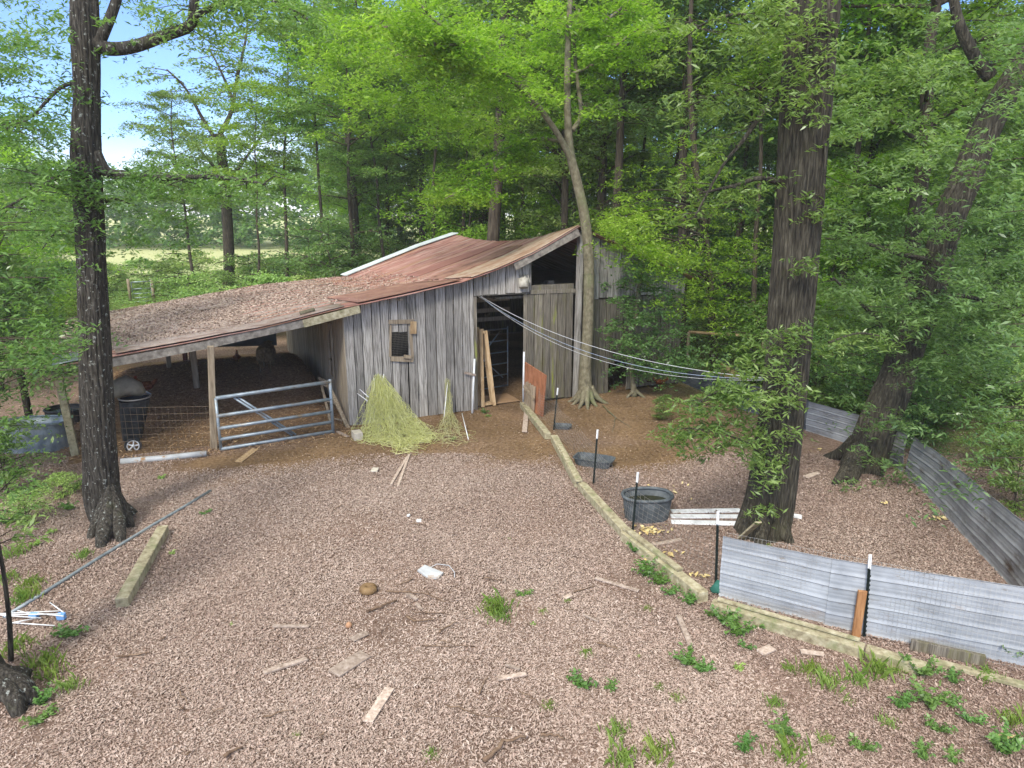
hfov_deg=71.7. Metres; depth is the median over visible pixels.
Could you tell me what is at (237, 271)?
understory shrub
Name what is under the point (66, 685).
weed
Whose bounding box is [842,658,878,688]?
weed
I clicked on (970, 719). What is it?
weed
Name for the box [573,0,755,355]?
woodland tree
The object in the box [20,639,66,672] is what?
weed
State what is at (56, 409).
stock tank
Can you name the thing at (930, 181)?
woodland tree
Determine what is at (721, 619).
weed
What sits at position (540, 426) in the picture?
edging timber
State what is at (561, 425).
feed pan
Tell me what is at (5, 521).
weed
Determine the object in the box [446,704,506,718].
stick
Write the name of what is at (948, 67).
woodland tree
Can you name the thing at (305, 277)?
understory shrub
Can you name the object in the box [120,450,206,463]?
plastic pipe
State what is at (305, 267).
understory shrub
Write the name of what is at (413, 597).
wood scrap
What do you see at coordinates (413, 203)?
woodland tree
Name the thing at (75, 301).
understory shrub
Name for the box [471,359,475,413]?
white stake
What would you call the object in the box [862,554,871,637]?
fence post
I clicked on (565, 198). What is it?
woodland tree
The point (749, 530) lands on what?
plank
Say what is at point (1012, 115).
woodland tree
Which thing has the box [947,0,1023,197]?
woodland tree
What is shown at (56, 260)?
woodland tree
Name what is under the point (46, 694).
weed
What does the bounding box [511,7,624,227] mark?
woodland tree
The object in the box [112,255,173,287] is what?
understory shrub
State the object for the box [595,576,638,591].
wood scrap
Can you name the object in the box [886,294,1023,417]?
understory shrub
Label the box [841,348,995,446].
understory shrub
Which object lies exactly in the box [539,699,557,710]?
weed
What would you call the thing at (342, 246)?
understory shrub
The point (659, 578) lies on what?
weed
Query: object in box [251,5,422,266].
woodland tree
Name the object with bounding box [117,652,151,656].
stick
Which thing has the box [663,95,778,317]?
woodland tree
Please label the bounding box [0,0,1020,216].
sky
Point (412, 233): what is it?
understory shrub
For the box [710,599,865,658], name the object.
edging timber
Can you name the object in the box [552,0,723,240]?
woodland tree
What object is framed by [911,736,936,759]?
weed
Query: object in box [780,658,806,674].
weed
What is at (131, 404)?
wheeled bin
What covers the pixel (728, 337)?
understory shrub
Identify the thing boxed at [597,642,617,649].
stick
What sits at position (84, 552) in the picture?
weed
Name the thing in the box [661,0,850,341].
woodland tree
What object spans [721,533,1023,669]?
fence
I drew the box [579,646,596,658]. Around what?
weed
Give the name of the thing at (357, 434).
concrete block
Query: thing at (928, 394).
understory shrub
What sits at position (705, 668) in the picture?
weed
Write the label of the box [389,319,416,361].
window frame
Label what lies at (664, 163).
woodland tree
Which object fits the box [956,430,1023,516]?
understory shrub
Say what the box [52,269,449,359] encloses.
roof litter
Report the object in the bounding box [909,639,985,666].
plank
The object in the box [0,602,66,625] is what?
drying rack
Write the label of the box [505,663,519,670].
wood scrap
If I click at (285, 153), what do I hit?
woodland tree
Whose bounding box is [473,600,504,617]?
weed
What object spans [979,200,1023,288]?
woodland tree
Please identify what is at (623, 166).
woodland tree
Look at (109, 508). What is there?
oak tree
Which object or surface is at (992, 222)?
woodland tree
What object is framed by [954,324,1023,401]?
understory shrub
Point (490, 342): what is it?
gate
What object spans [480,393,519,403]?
plywood sheet
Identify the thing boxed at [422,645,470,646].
stick
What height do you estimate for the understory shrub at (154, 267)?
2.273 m
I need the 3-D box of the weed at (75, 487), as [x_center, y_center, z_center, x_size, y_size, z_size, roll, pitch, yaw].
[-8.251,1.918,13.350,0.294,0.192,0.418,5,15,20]
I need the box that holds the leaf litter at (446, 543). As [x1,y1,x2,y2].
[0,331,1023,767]
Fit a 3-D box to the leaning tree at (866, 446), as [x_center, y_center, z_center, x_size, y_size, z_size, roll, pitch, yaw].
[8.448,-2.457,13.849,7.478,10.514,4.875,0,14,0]
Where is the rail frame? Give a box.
[686,330,764,385]
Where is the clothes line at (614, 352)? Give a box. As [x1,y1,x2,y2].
[480,296,762,377]
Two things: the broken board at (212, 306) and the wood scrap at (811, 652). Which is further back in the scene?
the broken board at (212, 306)
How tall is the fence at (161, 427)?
1.055 m
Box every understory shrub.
[0,281,76,325]
[0,429,65,500]
[0,488,63,527]
[3,284,76,343]
[33,471,81,500]
[73,297,117,312]
[106,261,138,292]
[107,264,130,287]
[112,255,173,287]
[131,260,189,290]
[136,270,225,303]
[137,261,194,286]
[147,248,221,289]
[175,287,228,298]
[187,268,249,292]
[206,250,278,285]
[206,285,237,346]
[209,270,295,290]
[219,265,263,282]
[242,263,300,283]
[249,221,367,278]
[251,211,398,279]
[251,253,304,275]
[268,251,361,277]
[270,236,341,276]
[279,256,336,276]
[286,269,320,280]
[304,227,385,265]
[318,250,375,276]
[333,265,361,275]
[350,236,411,269]
[360,232,419,252]
[373,210,461,249]
[651,394,679,418]
[680,287,751,362]
[682,304,726,347]
[688,281,706,328]
[690,289,756,340]
[695,283,758,334]
[698,298,825,370]
[702,313,757,360]
[706,296,833,385]
[739,278,769,326]
[750,348,839,385]
[763,329,864,403]
[807,350,967,411]
[809,378,865,413]
[810,332,986,440]
[811,319,877,392]
[816,274,876,361]
[827,267,897,294]
[832,309,959,406]
[838,329,937,369]
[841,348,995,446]
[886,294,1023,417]
[899,381,979,459]
[905,349,996,423]
[944,409,1023,468]
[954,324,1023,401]
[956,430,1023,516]
[967,357,1023,423]
[991,282,1023,321]
[996,341,1023,398]
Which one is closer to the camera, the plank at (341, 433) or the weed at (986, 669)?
the weed at (986, 669)
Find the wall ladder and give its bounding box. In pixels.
[326,321,335,378]
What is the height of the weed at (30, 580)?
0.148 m
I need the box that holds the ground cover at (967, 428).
[680,327,1023,469]
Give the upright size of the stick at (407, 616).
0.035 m
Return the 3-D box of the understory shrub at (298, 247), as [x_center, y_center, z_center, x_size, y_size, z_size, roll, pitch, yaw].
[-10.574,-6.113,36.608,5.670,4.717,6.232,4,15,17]
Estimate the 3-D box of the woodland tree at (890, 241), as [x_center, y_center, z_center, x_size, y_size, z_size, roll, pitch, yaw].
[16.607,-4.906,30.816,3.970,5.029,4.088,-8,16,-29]
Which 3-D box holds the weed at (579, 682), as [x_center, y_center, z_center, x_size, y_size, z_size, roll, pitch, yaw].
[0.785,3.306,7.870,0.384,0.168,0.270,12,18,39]
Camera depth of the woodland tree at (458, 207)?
35.49 m
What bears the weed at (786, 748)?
on the ground at (482, 425)
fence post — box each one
[553,388,558,429]
[593,430,598,484]
[632,472,638,529]
[715,511,718,580]
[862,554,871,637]
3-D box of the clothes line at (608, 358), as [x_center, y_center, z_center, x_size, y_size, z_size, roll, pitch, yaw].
[1.642,-0.973,14.563,0.010,0.749,8.644,-9,17,-33]
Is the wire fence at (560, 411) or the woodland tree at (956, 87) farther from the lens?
the woodland tree at (956, 87)
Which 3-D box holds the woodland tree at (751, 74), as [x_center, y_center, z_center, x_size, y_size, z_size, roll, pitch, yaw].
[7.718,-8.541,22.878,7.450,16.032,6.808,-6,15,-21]
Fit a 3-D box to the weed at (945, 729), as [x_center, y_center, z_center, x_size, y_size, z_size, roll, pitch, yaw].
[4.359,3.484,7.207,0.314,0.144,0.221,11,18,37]
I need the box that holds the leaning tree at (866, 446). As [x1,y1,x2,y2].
[778,0,1023,495]
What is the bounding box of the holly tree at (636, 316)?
[595,258,737,397]
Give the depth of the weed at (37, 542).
11.13 m
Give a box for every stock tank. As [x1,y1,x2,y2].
[0,415,68,453]
[43,403,79,424]
[621,486,673,523]
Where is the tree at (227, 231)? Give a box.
[109,20,327,287]
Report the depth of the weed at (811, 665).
8.13 m
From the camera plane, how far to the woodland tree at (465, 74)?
42.43 m
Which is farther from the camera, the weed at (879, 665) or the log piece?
the log piece
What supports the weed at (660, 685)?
on the ground at (482, 425)
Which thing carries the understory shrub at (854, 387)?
on the ground at (482, 425)
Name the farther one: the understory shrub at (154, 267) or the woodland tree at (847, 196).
the understory shrub at (154, 267)
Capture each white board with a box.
[670,508,739,512]
[670,514,737,518]
[671,520,735,525]
[794,514,802,518]
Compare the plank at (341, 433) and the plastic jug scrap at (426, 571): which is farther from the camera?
the plank at (341, 433)
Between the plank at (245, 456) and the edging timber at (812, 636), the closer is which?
the edging timber at (812, 636)
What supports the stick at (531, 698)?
on the ground at (482, 425)
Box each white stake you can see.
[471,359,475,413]
[522,352,524,401]
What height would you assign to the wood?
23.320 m
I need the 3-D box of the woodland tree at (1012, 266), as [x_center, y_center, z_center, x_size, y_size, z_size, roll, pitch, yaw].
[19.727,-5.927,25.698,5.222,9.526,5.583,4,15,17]
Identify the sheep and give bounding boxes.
[256,340,275,372]
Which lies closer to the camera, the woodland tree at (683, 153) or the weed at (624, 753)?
the weed at (624, 753)
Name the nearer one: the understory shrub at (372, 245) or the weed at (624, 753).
the weed at (624, 753)
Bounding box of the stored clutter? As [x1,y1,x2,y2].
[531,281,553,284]
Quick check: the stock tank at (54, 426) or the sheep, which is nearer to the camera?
the stock tank at (54, 426)
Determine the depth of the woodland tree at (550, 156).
38.18 m
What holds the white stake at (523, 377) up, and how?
on the ground at (482, 425)
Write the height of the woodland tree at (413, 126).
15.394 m
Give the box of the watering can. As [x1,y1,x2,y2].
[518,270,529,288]
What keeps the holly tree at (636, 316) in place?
on the ground at (482, 425)
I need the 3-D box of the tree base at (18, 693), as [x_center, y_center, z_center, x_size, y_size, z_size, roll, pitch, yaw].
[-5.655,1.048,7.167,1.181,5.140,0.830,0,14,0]
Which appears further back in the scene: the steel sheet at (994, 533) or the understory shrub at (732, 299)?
the understory shrub at (732, 299)
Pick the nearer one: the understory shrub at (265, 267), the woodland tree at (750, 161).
the woodland tree at (750, 161)
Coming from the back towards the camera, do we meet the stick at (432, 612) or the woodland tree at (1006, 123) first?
the woodland tree at (1006, 123)
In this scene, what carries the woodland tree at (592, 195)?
on the ground at (482, 425)
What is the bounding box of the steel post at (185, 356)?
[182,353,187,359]
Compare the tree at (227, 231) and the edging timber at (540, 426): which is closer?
the edging timber at (540, 426)
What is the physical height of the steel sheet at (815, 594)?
0.940 m
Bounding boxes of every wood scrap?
[263,657,307,674]
[272,624,308,627]
[329,650,370,676]
[349,630,368,641]
[363,687,393,722]
[371,467,378,471]
[390,456,407,484]
[397,454,409,485]
[406,593,418,600]
[415,602,422,609]
[497,671,526,680]
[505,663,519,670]
[563,593,572,598]
[583,614,598,621]
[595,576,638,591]
[676,615,692,645]
[757,644,775,655]
[800,649,823,655]
[803,472,819,477]
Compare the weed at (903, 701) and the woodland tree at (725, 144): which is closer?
the weed at (903, 701)
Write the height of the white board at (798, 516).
0.025 m
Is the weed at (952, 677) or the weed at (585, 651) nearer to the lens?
the weed at (952, 677)
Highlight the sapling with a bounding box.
[0,463,53,663]
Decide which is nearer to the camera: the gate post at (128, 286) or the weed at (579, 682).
the weed at (579, 682)
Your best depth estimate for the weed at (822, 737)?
7.08 m
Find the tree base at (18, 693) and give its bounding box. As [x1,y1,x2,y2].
[0,655,41,717]
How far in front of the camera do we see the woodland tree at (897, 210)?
32.08 m
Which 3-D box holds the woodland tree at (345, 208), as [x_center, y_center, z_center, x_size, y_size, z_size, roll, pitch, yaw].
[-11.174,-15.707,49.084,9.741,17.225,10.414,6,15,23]
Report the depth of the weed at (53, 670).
8.03 m
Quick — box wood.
[307,1,1023,263]
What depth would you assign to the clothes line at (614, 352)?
13.99 m
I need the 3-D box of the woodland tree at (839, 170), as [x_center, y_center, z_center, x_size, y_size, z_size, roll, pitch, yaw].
[9.485,-3.289,20.636,6.162,6.869,7.412,4,15,16]
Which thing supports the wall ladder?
attached to the barn
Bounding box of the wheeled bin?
[117,391,151,451]
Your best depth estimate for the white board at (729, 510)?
12.41 m
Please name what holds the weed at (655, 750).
on the ground at (482, 425)
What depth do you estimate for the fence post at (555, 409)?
16.78 m
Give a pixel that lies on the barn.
(394, 334)
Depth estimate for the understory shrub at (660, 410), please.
17.57 m
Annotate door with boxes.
[527,293,572,398]
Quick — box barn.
[51,225,695,456]
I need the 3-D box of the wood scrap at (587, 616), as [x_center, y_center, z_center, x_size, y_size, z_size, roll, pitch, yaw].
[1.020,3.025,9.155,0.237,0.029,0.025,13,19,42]
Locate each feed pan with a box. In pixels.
[555,423,571,429]
[573,452,615,468]
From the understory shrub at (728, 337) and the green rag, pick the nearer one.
the green rag
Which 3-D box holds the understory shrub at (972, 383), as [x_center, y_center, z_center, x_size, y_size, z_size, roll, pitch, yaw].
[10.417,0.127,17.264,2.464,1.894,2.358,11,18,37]
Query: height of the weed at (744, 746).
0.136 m
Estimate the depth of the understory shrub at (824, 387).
17.57 m
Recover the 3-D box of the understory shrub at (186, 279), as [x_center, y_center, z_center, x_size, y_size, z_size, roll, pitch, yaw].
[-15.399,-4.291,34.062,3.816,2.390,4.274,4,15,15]
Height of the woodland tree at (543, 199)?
12.803 m
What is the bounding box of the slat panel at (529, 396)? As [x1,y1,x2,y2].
[523,382,535,411]
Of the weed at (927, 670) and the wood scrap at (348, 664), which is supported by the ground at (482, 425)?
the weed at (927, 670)
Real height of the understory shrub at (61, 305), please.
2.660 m
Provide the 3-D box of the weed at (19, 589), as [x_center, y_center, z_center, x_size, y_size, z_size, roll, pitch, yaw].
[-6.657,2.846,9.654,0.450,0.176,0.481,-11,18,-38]
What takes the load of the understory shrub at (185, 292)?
on the ground at (482, 425)
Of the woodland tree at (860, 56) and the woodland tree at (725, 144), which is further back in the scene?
the woodland tree at (725, 144)
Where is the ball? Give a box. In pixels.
[345,622,351,627]
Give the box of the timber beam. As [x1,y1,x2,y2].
[115,525,168,608]
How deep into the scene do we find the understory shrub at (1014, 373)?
18.17 m
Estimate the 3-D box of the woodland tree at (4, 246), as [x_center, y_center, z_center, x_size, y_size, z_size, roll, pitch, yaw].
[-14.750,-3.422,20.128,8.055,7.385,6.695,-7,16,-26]
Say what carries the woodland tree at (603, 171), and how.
on the ground at (482, 425)
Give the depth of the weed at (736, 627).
8.82 m
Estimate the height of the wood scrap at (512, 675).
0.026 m
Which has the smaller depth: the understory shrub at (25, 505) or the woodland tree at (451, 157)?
the understory shrub at (25, 505)
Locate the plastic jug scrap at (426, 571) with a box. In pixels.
[417,564,454,578]
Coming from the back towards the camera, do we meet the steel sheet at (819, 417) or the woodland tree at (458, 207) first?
the woodland tree at (458, 207)
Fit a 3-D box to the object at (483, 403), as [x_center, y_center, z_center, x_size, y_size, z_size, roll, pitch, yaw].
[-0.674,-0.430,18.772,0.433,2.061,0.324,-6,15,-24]
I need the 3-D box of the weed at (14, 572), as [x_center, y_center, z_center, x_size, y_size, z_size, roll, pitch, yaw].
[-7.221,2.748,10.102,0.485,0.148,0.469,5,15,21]
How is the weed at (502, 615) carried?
on the ground at (482, 425)
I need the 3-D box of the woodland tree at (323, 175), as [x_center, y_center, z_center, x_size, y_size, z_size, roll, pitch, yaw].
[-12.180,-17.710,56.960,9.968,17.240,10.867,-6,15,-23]
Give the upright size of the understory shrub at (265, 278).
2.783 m
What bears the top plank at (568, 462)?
on the edging timber at (555, 440)
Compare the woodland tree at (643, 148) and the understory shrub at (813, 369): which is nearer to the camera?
the understory shrub at (813, 369)
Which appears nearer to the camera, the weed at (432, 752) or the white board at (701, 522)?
the weed at (432, 752)
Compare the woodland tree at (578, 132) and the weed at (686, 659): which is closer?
the weed at (686, 659)
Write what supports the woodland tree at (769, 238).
on the ground at (482, 425)
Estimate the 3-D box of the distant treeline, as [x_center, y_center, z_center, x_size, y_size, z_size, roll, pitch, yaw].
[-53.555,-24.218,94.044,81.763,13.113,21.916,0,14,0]
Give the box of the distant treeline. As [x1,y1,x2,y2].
[0,152,396,250]
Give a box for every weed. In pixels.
[0,508,27,523]
[0,566,28,585]
[0,587,35,606]
[0,629,44,658]
[2,543,32,558]
[12,578,43,600]
[15,572,50,589]
[18,702,59,728]
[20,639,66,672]
[29,539,41,545]
[31,654,75,685]
[32,682,60,705]
[45,528,56,533]
[50,623,89,638]
[54,670,90,696]
[57,498,79,509]
[62,480,81,490]
[69,547,94,560]
[421,744,438,761]
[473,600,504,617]
[480,587,519,611]
[483,601,517,624]
[514,588,533,596]
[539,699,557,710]
[566,668,598,689]
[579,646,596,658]
[597,712,630,742]
[603,729,646,767]
[604,677,619,692]
[626,542,639,552]
[631,554,658,577]
[631,727,675,767]
[648,566,673,585]
[653,681,663,691]
[660,580,682,594]
[668,642,702,665]
[669,689,686,703]
[678,589,700,604]
[693,656,715,672]
[703,610,714,616]
[710,604,734,624]
[722,607,756,636]
[733,662,747,671]
[733,730,758,753]
[737,639,756,649]
[758,724,811,767]
[762,691,786,711]
[763,710,800,737]
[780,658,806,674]
[795,655,827,678]
[808,662,849,696]
[810,729,835,746]
[839,694,855,705]
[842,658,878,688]
[848,731,881,751]
[854,643,902,682]
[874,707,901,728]
[886,689,921,708]
[892,666,911,679]
[898,652,943,675]
[909,674,953,710]
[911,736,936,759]
[924,712,957,734]
[942,688,966,707]
[943,666,963,683]
[943,743,964,764]
[955,705,989,724]
[965,659,1005,685]
[985,716,1023,756]
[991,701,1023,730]
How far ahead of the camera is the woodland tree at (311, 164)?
51.98 m
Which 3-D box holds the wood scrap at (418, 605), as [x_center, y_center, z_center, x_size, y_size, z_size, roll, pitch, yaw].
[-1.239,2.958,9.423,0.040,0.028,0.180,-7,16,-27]
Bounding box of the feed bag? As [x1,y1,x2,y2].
[113,375,145,397]
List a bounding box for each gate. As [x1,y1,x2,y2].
[131,281,151,301]
[214,379,334,451]
[462,326,507,391]
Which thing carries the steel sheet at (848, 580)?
on the ground at (482, 425)
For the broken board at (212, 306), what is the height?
0.150 m
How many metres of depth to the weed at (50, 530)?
11.59 m
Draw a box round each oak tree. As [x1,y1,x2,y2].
[0,0,342,548]
[556,0,950,544]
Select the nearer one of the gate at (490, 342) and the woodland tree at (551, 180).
the gate at (490, 342)
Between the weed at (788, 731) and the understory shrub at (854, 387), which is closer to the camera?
the weed at (788, 731)
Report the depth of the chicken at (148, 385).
17.79 m
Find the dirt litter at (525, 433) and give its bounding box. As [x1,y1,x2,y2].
[70,353,757,461]
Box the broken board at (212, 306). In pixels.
[199,303,225,309]
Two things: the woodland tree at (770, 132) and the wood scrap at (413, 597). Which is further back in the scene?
the woodland tree at (770, 132)
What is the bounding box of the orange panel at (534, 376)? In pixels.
[524,362,546,416]
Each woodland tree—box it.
[0,33,124,415]
[0,102,45,264]
[0,136,151,388]
[0,145,76,344]
[0,166,128,461]
[0,195,104,520]
[20,213,116,326]
[109,89,235,292]
[201,74,317,281]
[204,17,352,276]
[222,0,393,261]
[234,0,443,247]
[246,0,399,189]
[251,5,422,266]
[268,33,407,244]
[274,56,389,228]
[286,0,425,257]
[291,52,395,224]
[310,0,464,242]
[322,64,444,250]
[343,7,433,241]
[343,133,431,250]
[351,10,491,241]
[363,1,585,236]
[368,0,518,238]
[369,87,551,242]
[374,0,460,231]
[389,16,546,235]
[395,53,530,231]
[402,120,578,240]
[407,85,535,240]
[426,1,551,189]
[427,0,658,229]
[444,0,673,240]
[447,0,558,236]
[462,0,708,235]
[473,0,529,329]
[473,41,669,237]
[482,0,681,225]
[490,102,594,239]
[501,149,549,238]
[508,73,584,231]
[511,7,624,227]
[513,154,642,235]
[534,0,781,316]
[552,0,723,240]
[552,118,687,262]
[569,98,657,206]
[572,0,764,370]
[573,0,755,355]
[590,56,710,244]
[592,5,733,247]
[600,1,757,245]
[619,152,770,298]
[623,46,735,251]
[623,91,738,266]
[625,94,715,248]
[656,0,784,348]
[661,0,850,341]
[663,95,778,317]
[664,67,777,285]
[695,92,772,245]
[703,0,941,171]
[706,93,931,303]
[707,0,1023,335]
[714,8,859,289]
[730,150,937,375]
[753,120,774,271]
[758,0,1007,381]
[758,134,964,303]
[760,123,933,284]
[763,40,887,250]
[766,0,1023,318]
[768,1,1023,349]
[830,204,1022,385]
[832,42,936,252]
[834,0,1023,248]
[836,152,998,291]
[850,0,1019,178]
[871,216,925,293]
[872,157,990,265]
[877,0,1023,153]
[885,166,1023,329]
[889,114,1023,306]
[901,67,1023,261]
[903,0,1023,527]
[937,1,1023,292]
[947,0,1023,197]
[958,14,1023,289]
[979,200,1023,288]
[982,137,1023,298]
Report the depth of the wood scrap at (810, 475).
14.01 m
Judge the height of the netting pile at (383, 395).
1.304 m
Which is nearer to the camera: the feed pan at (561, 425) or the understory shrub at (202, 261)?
the feed pan at (561, 425)
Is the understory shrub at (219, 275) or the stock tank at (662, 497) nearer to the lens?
the stock tank at (662, 497)
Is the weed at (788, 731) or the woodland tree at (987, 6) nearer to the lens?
the weed at (788, 731)
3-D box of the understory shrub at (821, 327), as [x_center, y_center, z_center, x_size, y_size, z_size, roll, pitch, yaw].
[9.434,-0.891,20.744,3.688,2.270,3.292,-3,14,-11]
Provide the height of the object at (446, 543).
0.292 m
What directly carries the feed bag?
on the wheeled bin
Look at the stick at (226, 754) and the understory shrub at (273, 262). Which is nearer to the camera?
the stick at (226, 754)
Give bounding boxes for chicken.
[134,376,157,394]
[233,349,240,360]
[653,377,668,387]
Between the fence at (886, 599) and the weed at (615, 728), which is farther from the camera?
the fence at (886, 599)
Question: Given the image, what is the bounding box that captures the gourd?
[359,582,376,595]
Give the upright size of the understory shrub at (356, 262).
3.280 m
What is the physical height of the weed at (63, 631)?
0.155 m
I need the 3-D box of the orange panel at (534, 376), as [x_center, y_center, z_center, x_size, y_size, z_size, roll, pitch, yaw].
[0.572,0.132,18.284,0.108,1.236,1.000,-8,16,-30]
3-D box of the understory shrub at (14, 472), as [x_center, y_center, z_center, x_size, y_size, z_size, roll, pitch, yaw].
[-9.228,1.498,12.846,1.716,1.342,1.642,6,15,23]
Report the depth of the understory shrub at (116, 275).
43.75 m
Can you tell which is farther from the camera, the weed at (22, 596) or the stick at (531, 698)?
the weed at (22, 596)
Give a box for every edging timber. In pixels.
[520,402,550,438]
[551,435,582,486]
[578,482,627,536]
[620,531,707,603]
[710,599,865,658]
[865,644,926,677]
[930,657,1023,688]
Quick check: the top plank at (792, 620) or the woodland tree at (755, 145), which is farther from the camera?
the woodland tree at (755, 145)
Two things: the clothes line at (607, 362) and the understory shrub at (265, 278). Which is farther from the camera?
the understory shrub at (265, 278)
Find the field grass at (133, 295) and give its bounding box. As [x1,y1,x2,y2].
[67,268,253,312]
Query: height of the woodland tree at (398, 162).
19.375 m
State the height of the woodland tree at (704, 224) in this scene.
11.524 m
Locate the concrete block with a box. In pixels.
[351,429,362,440]
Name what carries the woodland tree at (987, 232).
on the ground at (482, 425)
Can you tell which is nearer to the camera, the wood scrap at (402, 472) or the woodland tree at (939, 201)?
the wood scrap at (402, 472)
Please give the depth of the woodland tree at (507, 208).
50.61 m
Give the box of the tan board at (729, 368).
[720,360,748,379]
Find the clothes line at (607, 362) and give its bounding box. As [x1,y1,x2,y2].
[481,297,749,380]
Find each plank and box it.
[235,448,258,462]
[335,431,349,436]
[522,412,527,431]
[558,444,579,481]
[623,527,682,571]
[651,538,681,545]
[717,597,859,641]
[738,521,761,538]
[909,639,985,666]
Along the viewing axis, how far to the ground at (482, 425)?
10.81 m
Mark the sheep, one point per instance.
(266, 351)
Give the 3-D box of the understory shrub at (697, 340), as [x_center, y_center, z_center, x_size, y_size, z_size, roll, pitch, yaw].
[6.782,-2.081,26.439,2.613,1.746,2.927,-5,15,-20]
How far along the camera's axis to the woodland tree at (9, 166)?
33.39 m
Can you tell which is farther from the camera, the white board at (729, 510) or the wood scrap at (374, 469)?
the wood scrap at (374, 469)
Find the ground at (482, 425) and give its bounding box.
[0,217,1023,767]
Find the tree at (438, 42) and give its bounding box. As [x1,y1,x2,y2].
[273,0,702,409]
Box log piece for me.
[299,308,314,314]
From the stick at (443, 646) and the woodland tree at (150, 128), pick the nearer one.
the stick at (443, 646)
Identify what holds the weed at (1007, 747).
on the ground at (482, 425)
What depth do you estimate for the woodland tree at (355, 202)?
40.91 m
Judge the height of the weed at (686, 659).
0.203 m
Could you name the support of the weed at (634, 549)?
on the ground at (482, 425)
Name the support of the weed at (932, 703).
on the ground at (482, 425)
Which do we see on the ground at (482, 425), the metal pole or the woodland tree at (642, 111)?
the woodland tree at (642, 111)
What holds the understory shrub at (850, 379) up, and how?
on the ground at (482, 425)
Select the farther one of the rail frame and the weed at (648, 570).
the rail frame
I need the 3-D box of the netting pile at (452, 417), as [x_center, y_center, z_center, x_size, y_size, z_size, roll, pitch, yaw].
[-1.602,0.629,16.811,1.180,1.010,2.605,-5,15,-21]
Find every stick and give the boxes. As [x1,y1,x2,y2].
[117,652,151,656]
[223,746,242,757]
[262,709,292,716]
[366,600,396,612]
[386,590,444,601]
[405,615,434,621]
[415,612,449,614]
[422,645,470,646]
[438,621,457,632]
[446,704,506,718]
[482,735,526,762]
[518,690,546,710]
[540,732,564,738]
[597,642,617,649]
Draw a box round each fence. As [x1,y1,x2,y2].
[72,406,216,454]
[537,389,721,583]
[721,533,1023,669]
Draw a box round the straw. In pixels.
[56,352,348,459]
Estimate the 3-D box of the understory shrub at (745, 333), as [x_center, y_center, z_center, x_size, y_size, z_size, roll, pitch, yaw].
[7.217,-1.161,20.590,3.557,2.848,3.405,-6,15,-24]
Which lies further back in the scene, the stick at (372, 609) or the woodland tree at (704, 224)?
the woodland tree at (704, 224)
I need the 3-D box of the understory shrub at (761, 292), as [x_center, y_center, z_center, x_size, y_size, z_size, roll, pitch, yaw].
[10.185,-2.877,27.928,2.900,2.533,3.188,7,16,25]
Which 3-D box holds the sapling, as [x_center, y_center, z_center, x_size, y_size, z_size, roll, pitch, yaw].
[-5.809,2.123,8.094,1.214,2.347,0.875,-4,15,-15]
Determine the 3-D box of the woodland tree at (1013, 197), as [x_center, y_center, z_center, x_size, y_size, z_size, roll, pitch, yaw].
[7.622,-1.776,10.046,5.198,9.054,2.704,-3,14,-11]
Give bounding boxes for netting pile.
[348,373,446,454]
[426,379,477,447]
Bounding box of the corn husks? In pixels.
[623,447,1014,739]
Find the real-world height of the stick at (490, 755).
0.049 m
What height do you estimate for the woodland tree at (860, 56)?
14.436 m
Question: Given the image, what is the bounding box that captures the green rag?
[710,580,719,593]
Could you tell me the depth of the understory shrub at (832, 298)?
23.73 m
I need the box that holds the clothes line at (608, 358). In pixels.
[482,298,747,378]
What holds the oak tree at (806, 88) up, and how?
on the ground at (482, 425)
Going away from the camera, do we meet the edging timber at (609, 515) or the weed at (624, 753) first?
the weed at (624, 753)
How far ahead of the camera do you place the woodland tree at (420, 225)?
38.67 m
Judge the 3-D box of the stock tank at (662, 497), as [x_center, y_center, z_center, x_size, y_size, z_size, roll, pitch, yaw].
[2.311,2.081,12.138,0.899,0.450,0.662,0,14,0]
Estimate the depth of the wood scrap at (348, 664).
8.22 m
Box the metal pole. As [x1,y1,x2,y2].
[3,489,211,618]
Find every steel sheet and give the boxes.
[678,368,737,391]
[719,536,831,623]
[736,381,808,429]
[805,401,906,471]
[824,559,1023,665]
[905,437,1023,586]
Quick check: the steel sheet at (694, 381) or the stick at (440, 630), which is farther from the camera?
the steel sheet at (694, 381)
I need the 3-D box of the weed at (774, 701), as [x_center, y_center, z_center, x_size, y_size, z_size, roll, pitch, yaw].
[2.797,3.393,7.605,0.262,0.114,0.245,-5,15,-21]
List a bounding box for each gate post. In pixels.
[126,279,132,303]
[150,279,155,302]
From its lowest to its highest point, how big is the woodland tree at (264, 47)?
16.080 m
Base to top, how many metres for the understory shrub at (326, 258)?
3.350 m
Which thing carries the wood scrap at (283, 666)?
on the ground at (482, 425)
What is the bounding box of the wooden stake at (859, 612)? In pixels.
[851,590,866,636]
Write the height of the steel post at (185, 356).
2.100 m

